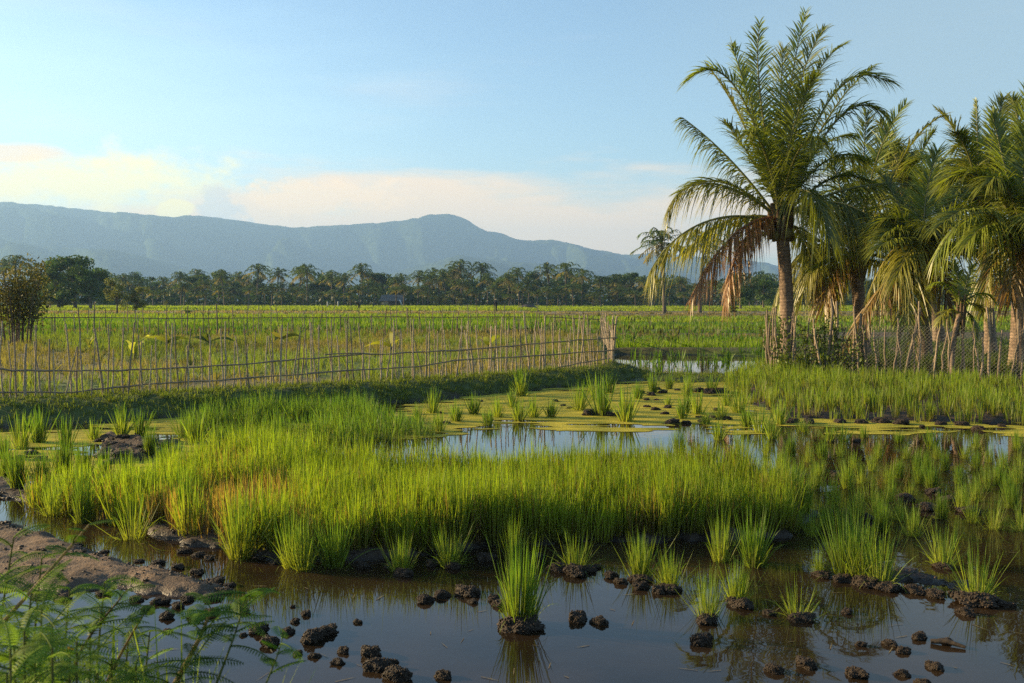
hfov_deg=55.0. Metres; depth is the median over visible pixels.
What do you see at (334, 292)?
coconut palm
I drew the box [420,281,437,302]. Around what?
broadleaf tree
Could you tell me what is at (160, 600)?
mud clod
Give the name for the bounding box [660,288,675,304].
coconut palm
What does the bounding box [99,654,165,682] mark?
feathery weed
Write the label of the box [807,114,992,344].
coconut palm
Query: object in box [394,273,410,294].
coconut palm
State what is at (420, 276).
coconut palm
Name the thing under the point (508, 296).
coconut palm
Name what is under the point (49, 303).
shrub
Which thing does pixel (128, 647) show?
feathery weed
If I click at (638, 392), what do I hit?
rice clump
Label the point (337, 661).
mud clod
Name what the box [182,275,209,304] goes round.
broadleaf tree
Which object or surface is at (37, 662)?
feathery weed
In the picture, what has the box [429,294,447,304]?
shrub
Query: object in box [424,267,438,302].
coconut palm
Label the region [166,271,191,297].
coconut palm
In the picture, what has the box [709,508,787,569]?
rice clump
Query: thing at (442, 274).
coconut palm
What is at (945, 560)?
rice clump
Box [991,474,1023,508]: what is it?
rice clump
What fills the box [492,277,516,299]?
broadleaf tree
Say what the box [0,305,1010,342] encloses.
bund weeds
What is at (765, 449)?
rice clump
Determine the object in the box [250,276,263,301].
broadleaf tree
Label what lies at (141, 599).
mud clod
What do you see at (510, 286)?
coconut palm
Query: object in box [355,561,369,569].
mud clod
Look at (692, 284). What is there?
coconut palm
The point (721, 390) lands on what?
mud clod
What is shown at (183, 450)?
rice clump
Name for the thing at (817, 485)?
rice clump
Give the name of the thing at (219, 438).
rice clump
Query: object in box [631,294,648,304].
shrub
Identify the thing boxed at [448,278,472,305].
coconut palm
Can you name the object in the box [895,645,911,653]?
mud clod
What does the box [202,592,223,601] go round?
mud clod
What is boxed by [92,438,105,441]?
mud clod
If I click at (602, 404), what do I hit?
rice clump
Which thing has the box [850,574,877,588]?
mud clod
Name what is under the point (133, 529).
rice clump
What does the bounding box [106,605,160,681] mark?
fern
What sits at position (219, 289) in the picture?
coconut palm
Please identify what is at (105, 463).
rice clump
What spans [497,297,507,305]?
shrub
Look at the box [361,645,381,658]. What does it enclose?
mud clod
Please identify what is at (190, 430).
rice clump
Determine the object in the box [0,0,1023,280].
sky
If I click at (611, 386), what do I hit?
rice clump
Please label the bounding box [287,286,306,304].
coconut palm
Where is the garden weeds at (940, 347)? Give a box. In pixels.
[787,334,1019,379]
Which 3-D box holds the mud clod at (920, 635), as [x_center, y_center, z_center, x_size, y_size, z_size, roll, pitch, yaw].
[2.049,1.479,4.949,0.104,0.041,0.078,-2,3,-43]
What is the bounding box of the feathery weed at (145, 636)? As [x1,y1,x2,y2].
[122,624,183,682]
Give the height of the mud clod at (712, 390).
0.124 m
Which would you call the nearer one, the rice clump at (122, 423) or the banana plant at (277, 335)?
the rice clump at (122, 423)
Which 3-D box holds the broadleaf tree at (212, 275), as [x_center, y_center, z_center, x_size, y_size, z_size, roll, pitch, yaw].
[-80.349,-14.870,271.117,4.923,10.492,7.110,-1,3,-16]
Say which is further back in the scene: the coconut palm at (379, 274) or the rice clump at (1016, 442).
the coconut palm at (379, 274)
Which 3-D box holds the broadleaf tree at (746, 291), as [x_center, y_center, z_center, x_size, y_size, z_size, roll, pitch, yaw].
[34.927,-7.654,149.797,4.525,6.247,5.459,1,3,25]
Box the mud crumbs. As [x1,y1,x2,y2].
[0,366,992,591]
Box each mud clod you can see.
[23,450,39,454]
[55,592,72,600]
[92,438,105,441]
[93,453,108,457]
[95,589,110,595]
[99,549,109,553]
[102,441,117,446]
[110,450,129,456]
[114,434,129,438]
[129,594,144,601]
[133,558,144,562]
[149,596,171,604]
[150,559,166,564]
[157,440,173,445]
[159,609,174,619]
[171,563,184,569]
[171,601,184,608]
[176,548,192,553]
[179,594,195,602]
[189,568,204,575]
[191,551,206,557]
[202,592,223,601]
[204,555,213,560]
[209,576,224,583]
[215,586,232,591]
[223,582,235,586]
[239,632,247,636]
[248,622,269,633]
[252,551,267,558]
[259,635,279,647]
[268,559,280,564]
[280,626,295,634]
[290,617,299,623]
[293,650,302,655]
[300,609,310,616]
[300,627,324,644]
[307,652,321,658]
[319,623,338,636]
[329,657,345,665]
[337,645,348,654]
[353,619,362,623]
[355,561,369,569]
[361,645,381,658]
[362,657,393,672]
[381,664,412,682]
[384,562,396,569]
[393,567,413,577]
[416,593,434,603]
[425,559,439,566]
[433,589,451,598]
[434,669,451,680]
[444,561,460,569]
[454,584,480,596]
[466,598,477,603]
[476,552,497,561]
[488,593,499,601]
[491,599,509,607]
[497,613,545,633]
[528,552,545,560]
[547,562,566,572]
[563,562,587,577]
[569,610,587,624]
[582,409,595,415]
[585,564,596,572]
[589,615,608,625]
[592,564,601,568]
[596,411,613,415]
[604,570,618,578]
[613,578,628,584]
[627,574,652,582]
[632,580,649,590]
[646,392,655,395]
[652,584,664,594]
[657,582,682,593]
[663,586,677,593]
[665,418,679,423]
[681,420,690,423]
[689,387,703,391]
[690,632,712,646]
[696,613,717,624]
[702,387,716,393]
[715,416,732,419]
[716,387,728,392]
[725,596,753,609]
[762,609,777,615]
[763,663,784,674]
[786,417,799,422]
[787,611,815,622]
[796,655,817,670]
[802,418,814,423]
[810,570,830,578]
[829,469,841,476]
[832,573,853,582]
[833,419,846,422]
[841,607,852,614]
[844,665,869,678]
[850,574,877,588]
[852,513,875,520]
[854,419,868,423]
[854,641,867,646]
[870,417,891,422]
[875,581,899,592]
[881,638,897,647]
[892,419,909,424]
[892,669,911,677]
[895,493,915,502]
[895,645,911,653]
[899,584,924,595]
[911,630,927,640]
[913,678,930,682]
[915,502,936,511]
[924,487,941,495]
[924,660,944,671]
[925,588,945,599]
[931,561,953,569]
[934,420,946,424]
[939,494,956,501]
[948,590,998,608]
[953,421,969,425]
[954,607,976,616]
[955,505,980,514]
[971,425,985,430]
[996,599,1016,607]
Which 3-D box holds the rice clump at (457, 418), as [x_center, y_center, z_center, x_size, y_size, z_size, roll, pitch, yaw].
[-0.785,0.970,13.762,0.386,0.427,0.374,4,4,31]
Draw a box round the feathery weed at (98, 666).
[88,663,130,682]
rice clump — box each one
[0,427,21,458]
[0,433,31,476]
[1,442,39,488]
[5,410,39,448]
[21,406,59,442]
[22,442,66,485]
[31,466,70,516]
[33,429,91,473]
[55,414,80,446]
[67,467,100,524]
[69,438,104,473]
[78,416,103,439]
[84,482,167,542]
[86,444,120,478]
[104,402,141,434]
[112,448,141,475]
[131,405,156,434]
[141,420,160,454]
[144,434,182,466]
[164,463,201,526]
[172,440,201,459]
[174,408,213,442]
[195,414,232,447]
[199,483,278,563]
[261,506,316,570]
[272,508,321,572]
[307,512,381,568]
[369,403,385,422]
[375,530,423,571]
[391,411,411,432]
[408,401,427,423]
[421,386,447,412]
[423,522,473,568]
[431,409,450,431]
[447,401,465,421]
[465,391,484,413]
[480,408,495,426]
[485,396,506,416]
[485,531,558,632]
[499,511,528,561]
[503,386,520,406]
[506,363,532,396]
[506,397,532,419]
[522,391,543,416]
[541,395,564,416]
[544,530,607,575]
[567,379,594,409]
[578,378,615,415]
[582,372,613,399]
[602,371,617,392]
[605,381,642,421]
[613,526,675,576]
[631,380,648,398]
[646,374,662,392]
[648,540,694,591]
[662,372,675,388]
[663,393,675,404]
[668,426,688,451]
[670,397,697,418]
[673,564,730,616]
[676,390,696,412]
[677,369,699,395]
[686,389,713,414]
[696,409,712,423]
[704,373,720,391]
[706,506,746,562]
[708,399,730,420]
[708,417,731,439]
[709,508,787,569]
[714,552,765,598]
[717,383,737,405]
[724,413,759,456]
[726,388,751,412]
[737,400,758,427]
[746,405,775,432]
[753,450,777,473]
[758,429,773,455]
[760,414,784,439]
[763,573,826,619]
[768,396,793,424]
[773,442,789,468]
[773,447,794,471]
[776,457,812,495]
[782,433,799,455]
[790,456,811,489]
[791,497,823,538]
[795,416,810,432]
[795,470,817,514]
[799,437,817,462]
[803,458,831,489]
[806,545,828,571]
[808,456,830,474]
[810,497,841,529]
[812,502,894,578]
[814,437,829,458]
[817,425,836,441]
[821,471,844,505]
[830,487,863,526]
[831,449,861,488]
[833,436,846,456]
[834,425,856,442]
[839,478,870,519]
[840,515,890,576]
[842,501,872,541]
[847,447,862,467]
[852,521,912,590]
[853,459,868,484]
[854,473,889,500]
[859,425,869,437]
[860,450,879,470]
[864,485,898,515]
[866,440,887,458]
[870,496,893,531]
[878,472,900,501]
[880,460,901,483]
[890,459,904,477]
[891,495,910,521]
[892,430,908,442]
[893,496,931,536]
[896,441,913,458]
[902,473,918,495]
[908,514,965,567]
[909,458,930,484]
[911,446,925,470]
[919,424,941,448]
[920,450,936,467]
[921,458,943,487]
[931,439,943,458]
[933,488,954,518]
[938,448,953,470]
[945,530,1018,598]
[950,477,975,507]
[952,461,968,483]
[955,433,975,459]
[955,469,991,501]
[960,489,987,523]
[967,446,988,467]
[968,430,983,447]
[972,458,999,490]
[973,487,1008,531]
[982,441,997,462]
[987,458,1008,485]
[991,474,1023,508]
[995,446,1010,468]
[999,464,1015,493]
[1004,430,1023,450]
[1004,450,1023,483]
[1009,490,1023,531]
[1010,445,1023,465]
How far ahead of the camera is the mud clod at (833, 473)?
9.51 m
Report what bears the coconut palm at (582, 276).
on the ground at (164, 581)
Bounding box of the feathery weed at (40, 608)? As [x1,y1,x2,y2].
[0,604,79,682]
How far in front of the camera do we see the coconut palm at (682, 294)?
209.03 m
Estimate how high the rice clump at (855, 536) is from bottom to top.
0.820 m
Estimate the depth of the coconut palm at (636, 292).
214.38 m
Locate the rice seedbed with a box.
[16,418,811,561]
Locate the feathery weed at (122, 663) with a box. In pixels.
[79,658,142,682]
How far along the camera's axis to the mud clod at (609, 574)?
6.02 m
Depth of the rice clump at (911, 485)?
8.60 m
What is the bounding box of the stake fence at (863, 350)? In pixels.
[763,298,1023,380]
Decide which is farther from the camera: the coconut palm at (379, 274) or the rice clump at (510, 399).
the coconut palm at (379, 274)
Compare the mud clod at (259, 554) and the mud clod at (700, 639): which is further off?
the mud clod at (259, 554)
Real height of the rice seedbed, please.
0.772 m
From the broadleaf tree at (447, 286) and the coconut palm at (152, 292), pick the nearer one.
the coconut palm at (152, 292)
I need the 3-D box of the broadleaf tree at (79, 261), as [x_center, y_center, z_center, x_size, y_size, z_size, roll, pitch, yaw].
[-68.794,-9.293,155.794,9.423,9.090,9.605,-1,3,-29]
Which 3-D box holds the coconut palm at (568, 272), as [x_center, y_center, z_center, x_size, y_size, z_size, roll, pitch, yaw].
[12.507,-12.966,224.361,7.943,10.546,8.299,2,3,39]
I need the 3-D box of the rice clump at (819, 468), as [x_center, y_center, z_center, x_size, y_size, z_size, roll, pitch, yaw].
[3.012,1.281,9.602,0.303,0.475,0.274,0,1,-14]
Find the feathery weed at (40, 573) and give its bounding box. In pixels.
[0,552,112,682]
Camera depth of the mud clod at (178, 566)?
6.22 m
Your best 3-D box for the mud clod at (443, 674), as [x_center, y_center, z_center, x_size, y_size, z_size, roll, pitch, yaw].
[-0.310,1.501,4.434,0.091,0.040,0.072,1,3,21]
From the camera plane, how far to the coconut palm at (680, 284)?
242.04 m
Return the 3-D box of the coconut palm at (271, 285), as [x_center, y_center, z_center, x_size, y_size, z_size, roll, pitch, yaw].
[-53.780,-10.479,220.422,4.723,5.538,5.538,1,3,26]
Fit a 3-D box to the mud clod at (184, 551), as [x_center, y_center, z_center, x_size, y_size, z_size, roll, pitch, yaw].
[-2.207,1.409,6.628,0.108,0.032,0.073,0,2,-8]
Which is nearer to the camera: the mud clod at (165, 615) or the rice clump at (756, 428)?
the mud clod at (165, 615)
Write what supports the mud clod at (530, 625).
on the water
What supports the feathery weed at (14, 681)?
on the ground at (164, 581)
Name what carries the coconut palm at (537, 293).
on the ground at (164, 581)
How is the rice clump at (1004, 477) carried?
on the ground at (164, 581)
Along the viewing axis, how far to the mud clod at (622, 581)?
5.89 m
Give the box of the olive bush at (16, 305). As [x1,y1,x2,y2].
[0,253,57,344]
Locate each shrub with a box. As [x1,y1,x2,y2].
[43,300,57,307]
[56,298,71,307]
[225,299,235,304]
[292,297,305,304]
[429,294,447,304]
[441,298,450,304]
[456,298,463,305]
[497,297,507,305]
[584,294,599,305]
[605,289,628,302]
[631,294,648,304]
[688,293,706,305]
[729,305,737,313]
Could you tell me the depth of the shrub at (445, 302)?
215.63 m
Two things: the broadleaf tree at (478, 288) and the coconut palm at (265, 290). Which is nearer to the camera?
the coconut palm at (265, 290)
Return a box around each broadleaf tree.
[27,277,56,305]
[39,261,84,307]
[45,254,108,307]
[65,264,114,308]
[102,277,131,313]
[127,272,142,294]
[127,286,150,312]
[147,281,167,301]
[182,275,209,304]
[211,269,227,299]
[222,280,243,304]
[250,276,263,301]
[287,282,298,303]
[305,274,337,298]
[328,277,346,294]
[363,272,388,304]
[388,276,404,294]
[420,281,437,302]
[440,273,465,304]
[471,282,485,303]
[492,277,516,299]
[524,270,545,302]
[552,274,580,302]
[617,272,643,297]
[648,277,661,301]
[677,280,689,300]
[704,279,718,299]
[730,273,758,308]
[748,277,779,307]
[752,273,774,300]
[864,278,872,292]
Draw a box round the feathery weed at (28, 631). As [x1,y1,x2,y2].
[0,606,40,682]
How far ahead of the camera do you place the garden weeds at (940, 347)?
28.26 m
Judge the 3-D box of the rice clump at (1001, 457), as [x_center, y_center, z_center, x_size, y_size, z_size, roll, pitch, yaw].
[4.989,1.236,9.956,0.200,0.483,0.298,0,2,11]
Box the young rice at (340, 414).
[167,384,437,445]
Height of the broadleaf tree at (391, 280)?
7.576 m
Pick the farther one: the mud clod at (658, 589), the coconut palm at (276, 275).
the coconut palm at (276, 275)
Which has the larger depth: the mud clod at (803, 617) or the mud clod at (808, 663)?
the mud clod at (803, 617)
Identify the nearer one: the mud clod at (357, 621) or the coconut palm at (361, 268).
the mud clod at (357, 621)
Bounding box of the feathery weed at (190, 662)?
[122,621,243,682]
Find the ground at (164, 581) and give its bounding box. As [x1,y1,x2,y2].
[0,301,1022,596]
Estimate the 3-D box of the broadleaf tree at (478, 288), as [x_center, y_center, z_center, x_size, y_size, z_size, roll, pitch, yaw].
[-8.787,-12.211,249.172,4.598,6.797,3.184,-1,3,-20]
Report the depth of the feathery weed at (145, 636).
2.94 m
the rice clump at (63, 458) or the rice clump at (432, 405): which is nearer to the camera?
the rice clump at (63, 458)
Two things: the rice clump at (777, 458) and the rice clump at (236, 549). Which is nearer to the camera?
the rice clump at (236, 549)
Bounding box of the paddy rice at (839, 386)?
[721,347,1023,425]
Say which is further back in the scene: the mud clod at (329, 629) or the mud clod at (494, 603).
the mud clod at (494, 603)
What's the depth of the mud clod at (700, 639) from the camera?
4.86 m
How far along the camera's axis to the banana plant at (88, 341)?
25.82 m
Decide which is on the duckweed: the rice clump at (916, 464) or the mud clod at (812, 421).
the mud clod at (812, 421)
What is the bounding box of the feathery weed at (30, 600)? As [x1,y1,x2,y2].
[0,559,84,682]
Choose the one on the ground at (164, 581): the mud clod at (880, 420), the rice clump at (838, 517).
the rice clump at (838, 517)
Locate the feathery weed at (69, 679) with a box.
[26,651,112,682]
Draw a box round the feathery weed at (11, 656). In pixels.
[0,620,47,682]
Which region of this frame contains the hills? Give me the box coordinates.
[0,202,950,300]
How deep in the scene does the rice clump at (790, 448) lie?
10.76 m
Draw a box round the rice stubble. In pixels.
[23,432,805,553]
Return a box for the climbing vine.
[755,313,867,375]
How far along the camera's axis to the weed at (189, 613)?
2.48 m
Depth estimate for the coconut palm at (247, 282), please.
262.94 m
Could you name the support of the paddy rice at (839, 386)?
on the ground at (164, 581)
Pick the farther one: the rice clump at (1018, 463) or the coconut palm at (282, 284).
the coconut palm at (282, 284)
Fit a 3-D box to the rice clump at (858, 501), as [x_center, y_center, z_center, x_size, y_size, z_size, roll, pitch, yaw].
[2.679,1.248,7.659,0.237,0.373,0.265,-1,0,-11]
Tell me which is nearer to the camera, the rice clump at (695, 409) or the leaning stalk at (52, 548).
the leaning stalk at (52, 548)
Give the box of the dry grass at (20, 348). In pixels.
[0,328,605,390]
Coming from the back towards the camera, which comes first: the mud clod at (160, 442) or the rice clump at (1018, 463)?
the mud clod at (160, 442)
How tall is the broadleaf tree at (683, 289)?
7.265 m
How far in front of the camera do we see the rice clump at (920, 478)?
9.10 m
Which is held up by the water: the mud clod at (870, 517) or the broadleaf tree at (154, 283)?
the mud clod at (870, 517)
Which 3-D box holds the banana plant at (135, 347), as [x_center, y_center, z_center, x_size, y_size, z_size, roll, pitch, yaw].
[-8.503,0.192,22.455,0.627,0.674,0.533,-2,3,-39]
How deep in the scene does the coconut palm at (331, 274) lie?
235.86 m
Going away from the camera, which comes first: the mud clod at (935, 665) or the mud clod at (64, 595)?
the mud clod at (935, 665)
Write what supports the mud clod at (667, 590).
on the water
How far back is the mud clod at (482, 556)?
6.42 m
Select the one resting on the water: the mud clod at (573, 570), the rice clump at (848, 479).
the mud clod at (573, 570)
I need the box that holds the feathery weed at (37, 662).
[13,640,68,682]
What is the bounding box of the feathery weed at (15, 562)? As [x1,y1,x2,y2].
[0,523,72,668]
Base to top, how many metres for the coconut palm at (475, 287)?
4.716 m
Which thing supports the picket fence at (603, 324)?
on the ground at (164, 581)
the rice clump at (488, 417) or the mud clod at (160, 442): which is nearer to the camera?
the mud clod at (160, 442)
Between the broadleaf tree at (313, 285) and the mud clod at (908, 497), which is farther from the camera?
the broadleaf tree at (313, 285)
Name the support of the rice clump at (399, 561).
on the ground at (164, 581)
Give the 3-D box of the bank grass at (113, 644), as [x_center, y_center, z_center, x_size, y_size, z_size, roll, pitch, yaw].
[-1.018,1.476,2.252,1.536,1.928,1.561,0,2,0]
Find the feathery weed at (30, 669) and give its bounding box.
[0,667,43,682]
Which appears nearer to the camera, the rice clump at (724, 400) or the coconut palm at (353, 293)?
the rice clump at (724, 400)
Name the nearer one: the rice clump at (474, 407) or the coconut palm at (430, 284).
the rice clump at (474, 407)
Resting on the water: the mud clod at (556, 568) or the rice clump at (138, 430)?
the mud clod at (556, 568)
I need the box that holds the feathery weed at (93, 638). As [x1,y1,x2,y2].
[42,617,149,682]
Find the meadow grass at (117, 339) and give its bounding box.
[0,326,598,395]
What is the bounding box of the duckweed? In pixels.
[0,381,1023,480]
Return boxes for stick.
[930,638,965,648]
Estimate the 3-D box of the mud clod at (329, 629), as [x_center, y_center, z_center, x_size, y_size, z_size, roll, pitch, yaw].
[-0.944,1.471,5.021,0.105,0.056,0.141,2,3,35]
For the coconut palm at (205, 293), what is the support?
on the ground at (164, 581)
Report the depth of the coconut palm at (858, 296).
25.87 m
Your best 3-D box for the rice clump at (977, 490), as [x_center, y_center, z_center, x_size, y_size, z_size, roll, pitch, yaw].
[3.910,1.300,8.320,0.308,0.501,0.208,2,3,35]
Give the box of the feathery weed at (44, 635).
[21,631,81,682]
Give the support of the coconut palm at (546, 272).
on the ground at (164, 581)
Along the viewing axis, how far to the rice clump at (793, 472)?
8.17 m
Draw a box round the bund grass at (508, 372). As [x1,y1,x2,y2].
[0,359,816,425]
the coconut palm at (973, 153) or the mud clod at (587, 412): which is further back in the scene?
the coconut palm at (973, 153)
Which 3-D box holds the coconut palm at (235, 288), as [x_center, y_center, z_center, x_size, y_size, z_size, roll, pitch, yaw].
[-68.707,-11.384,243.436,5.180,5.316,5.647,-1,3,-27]
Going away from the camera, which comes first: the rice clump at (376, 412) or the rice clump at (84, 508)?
the rice clump at (84, 508)
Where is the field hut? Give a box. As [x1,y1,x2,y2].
[379,295,405,305]
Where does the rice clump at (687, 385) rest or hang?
on the ground at (164, 581)
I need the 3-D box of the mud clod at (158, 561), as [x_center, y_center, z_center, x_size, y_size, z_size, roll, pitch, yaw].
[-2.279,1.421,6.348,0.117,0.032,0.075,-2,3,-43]
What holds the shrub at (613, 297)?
on the ground at (164, 581)
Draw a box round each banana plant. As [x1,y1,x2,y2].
[82,336,93,353]
[125,335,148,361]
[145,334,187,348]
[191,327,232,343]
[269,326,301,342]
[365,331,408,351]
[478,335,499,351]
[925,259,997,375]
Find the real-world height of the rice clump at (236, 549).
0.856 m
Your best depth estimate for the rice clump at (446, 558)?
6.30 m
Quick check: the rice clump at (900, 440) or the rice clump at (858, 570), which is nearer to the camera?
the rice clump at (858, 570)
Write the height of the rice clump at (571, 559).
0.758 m
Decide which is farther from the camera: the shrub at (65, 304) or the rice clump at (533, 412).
the shrub at (65, 304)
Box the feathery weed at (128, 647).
[92,625,161,681]
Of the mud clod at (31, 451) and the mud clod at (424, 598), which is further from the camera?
the mud clod at (31, 451)
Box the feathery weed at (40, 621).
[0,571,93,682]
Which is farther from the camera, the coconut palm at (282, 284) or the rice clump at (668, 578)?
the coconut palm at (282, 284)
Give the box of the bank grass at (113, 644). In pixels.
[12,583,315,682]
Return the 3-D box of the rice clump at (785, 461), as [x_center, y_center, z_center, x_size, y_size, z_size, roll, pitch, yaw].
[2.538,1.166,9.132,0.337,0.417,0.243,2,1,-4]
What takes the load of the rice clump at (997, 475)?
on the ground at (164, 581)
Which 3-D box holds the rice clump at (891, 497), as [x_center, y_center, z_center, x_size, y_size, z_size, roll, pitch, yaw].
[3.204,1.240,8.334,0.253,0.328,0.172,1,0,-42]
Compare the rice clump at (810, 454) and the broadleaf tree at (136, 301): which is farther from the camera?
the broadleaf tree at (136, 301)
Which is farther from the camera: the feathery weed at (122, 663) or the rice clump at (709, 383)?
the rice clump at (709, 383)
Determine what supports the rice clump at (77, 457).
on the ground at (164, 581)
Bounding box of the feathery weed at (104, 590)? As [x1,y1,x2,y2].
[56,574,159,682]
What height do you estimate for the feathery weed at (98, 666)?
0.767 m
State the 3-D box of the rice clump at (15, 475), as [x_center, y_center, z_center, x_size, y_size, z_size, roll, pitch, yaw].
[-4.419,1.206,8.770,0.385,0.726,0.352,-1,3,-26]
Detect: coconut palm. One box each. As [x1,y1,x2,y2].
[0,255,33,289]
[0,258,18,283]
[19,262,42,289]
[113,273,135,303]
[129,278,153,300]
[145,290,162,305]
[152,276,172,286]
[155,289,173,304]
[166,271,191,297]
[170,281,193,305]
[173,283,196,304]
[188,269,211,282]
[189,291,202,304]
[192,279,217,290]
[197,290,213,305]
[208,269,233,304]
[208,286,228,304]
[225,285,244,299]
[228,271,250,302]
[238,285,259,305]
[241,274,254,301]
[242,263,270,304]
[256,287,273,304]
[259,282,281,304]
[263,267,292,290]
[273,291,290,305]
[274,282,290,302]
[286,265,315,304]
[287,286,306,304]
[291,264,321,304]
[295,291,311,304]
[313,291,331,304]
[318,270,339,304]
[325,289,342,304]
[330,272,357,304]
[341,285,357,295]
[341,292,357,304]
[347,263,374,300]
[348,285,367,303]
[360,279,380,300]
[366,287,382,305]
[370,272,390,304]
[385,276,409,294]
[386,286,402,304]
[391,285,413,305]
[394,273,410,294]
[407,270,432,304]
[412,284,430,304]
[418,291,432,305]
[423,273,441,304]
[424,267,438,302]
[427,278,450,294]
[429,268,454,301]
[444,259,476,297]
[444,265,470,304]
[445,290,459,304]
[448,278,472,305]
[456,278,476,304]
[464,286,484,305]
[464,289,480,304]
[467,261,497,302]
[476,273,497,302]
[484,284,506,305]
[494,274,521,304]
[498,274,520,304]
[502,282,518,305]
[502,294,516,305]
[505,267,530,304]
[510,283,531,304]
[517,278,539,304]
[529,290,546,305]
[534,262,561,297]
[537,286,556,305]
[541,282,558,295]
[549,262,584,305]
[549,288,566,305]
[551,286,571,305]
[560,283,583,305]
[570,268,596,294]
[571,284,593,305]
[587,275,612,304]
[587,292,602,305]
[591,288,608,304]
[601,274,628,305]
[608,287,627,305]
[622,273,639,304]
[625,290,639,305]
[630,226,691,312]
[632,275,655,304]
[638,289,657,305]
[642,283,661,304]
[644,5,980,355]
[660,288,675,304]
[661,282,682,302]
[669,276,691,304]
[674,231,733,312]
[675,292,690,305]
[685,283,704,291]
[714,283,724,305]
[733,97,964,355]
[803,140,1003,365]
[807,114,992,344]
[881,90,1023,353]
[882,80,1023,365]
[913,91,1023,210]
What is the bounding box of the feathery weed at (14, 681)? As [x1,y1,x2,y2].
[0,618,67,682]
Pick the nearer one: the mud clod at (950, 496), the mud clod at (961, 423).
the mud clod at (950, 496)
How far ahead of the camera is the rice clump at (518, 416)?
13.93 m
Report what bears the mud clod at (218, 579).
on the water
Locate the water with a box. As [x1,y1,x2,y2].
[0,354,1023,682]
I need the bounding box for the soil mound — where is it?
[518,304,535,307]
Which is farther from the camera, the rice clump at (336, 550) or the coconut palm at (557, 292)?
the coconut palm at (557, 292)
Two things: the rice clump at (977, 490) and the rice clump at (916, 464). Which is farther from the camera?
the rice clump at (916, 464)
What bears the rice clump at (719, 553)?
on the ground at (164, 581)
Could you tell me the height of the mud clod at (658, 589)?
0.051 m
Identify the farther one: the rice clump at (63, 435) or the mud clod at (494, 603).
the rice clump at (63, 435)
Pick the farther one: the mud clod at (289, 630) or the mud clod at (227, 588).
the mud clod at (227, 588)
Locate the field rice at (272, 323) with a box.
[0,304,1010,371]
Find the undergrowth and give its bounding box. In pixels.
[0,269,1011,305]
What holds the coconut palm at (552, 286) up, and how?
on the ground at (164, 581)
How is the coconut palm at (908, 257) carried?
on the ground at (164, 581)
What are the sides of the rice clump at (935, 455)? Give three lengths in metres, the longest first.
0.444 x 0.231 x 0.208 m
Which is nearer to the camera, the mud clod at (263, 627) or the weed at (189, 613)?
the weed at (189, 613)
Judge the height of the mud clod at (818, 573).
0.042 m
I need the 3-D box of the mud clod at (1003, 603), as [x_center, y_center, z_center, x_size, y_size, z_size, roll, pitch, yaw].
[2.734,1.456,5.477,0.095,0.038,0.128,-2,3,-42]
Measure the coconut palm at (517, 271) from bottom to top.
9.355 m
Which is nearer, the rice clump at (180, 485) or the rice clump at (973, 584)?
the rice clump at (973, 584)
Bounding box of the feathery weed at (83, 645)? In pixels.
[44,626,119,682]
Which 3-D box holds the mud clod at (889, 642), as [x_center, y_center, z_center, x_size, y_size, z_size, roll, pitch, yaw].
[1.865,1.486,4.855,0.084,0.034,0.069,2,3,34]
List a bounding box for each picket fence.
[0,311,616,397]
[1,302,602,336]
[600,313,617,361]
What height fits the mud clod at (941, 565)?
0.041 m
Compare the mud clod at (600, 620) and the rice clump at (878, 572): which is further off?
the rice clump at (878, 572)
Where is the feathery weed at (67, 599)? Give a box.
[12,583,129,680]
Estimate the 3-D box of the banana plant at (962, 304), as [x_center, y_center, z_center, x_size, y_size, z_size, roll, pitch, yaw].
[9.031,-0.411,19.826,1.433,2.558,0.848,0,2,0]
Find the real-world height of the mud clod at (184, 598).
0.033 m
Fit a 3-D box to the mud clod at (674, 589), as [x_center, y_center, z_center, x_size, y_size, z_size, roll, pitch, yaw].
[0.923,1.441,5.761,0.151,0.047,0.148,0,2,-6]
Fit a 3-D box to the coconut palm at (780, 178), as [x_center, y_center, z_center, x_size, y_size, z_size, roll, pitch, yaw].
[7.226,-3.937,24.006,8.178,9.002,4.552,0,2,0]
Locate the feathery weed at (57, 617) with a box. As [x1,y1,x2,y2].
[3,591,107,682]
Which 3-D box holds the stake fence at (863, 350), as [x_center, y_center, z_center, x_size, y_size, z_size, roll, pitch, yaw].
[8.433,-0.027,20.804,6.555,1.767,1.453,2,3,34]
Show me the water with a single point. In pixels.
(642, 636)
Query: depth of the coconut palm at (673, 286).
239.64 m
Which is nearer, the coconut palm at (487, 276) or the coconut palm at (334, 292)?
the coconut palm at (334, 292)
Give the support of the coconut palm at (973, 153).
on the ground at (164, 581)
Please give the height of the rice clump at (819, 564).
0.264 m
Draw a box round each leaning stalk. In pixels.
[1,520,115,624]
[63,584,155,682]
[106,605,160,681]
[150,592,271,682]
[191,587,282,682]
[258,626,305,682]
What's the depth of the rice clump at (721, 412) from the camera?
13.95 m
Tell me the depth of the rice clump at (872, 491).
8.34 m
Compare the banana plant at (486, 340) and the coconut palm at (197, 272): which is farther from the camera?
the coconut palm at (197, 272)
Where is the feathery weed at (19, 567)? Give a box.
[0,566,57,681]
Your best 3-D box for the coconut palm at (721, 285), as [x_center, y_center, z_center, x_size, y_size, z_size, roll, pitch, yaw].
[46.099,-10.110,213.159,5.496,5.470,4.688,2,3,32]
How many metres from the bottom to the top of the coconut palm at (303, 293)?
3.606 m
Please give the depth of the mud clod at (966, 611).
5.31 m
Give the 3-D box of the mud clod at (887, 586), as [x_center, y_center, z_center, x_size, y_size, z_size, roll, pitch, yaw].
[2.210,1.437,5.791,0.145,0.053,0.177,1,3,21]

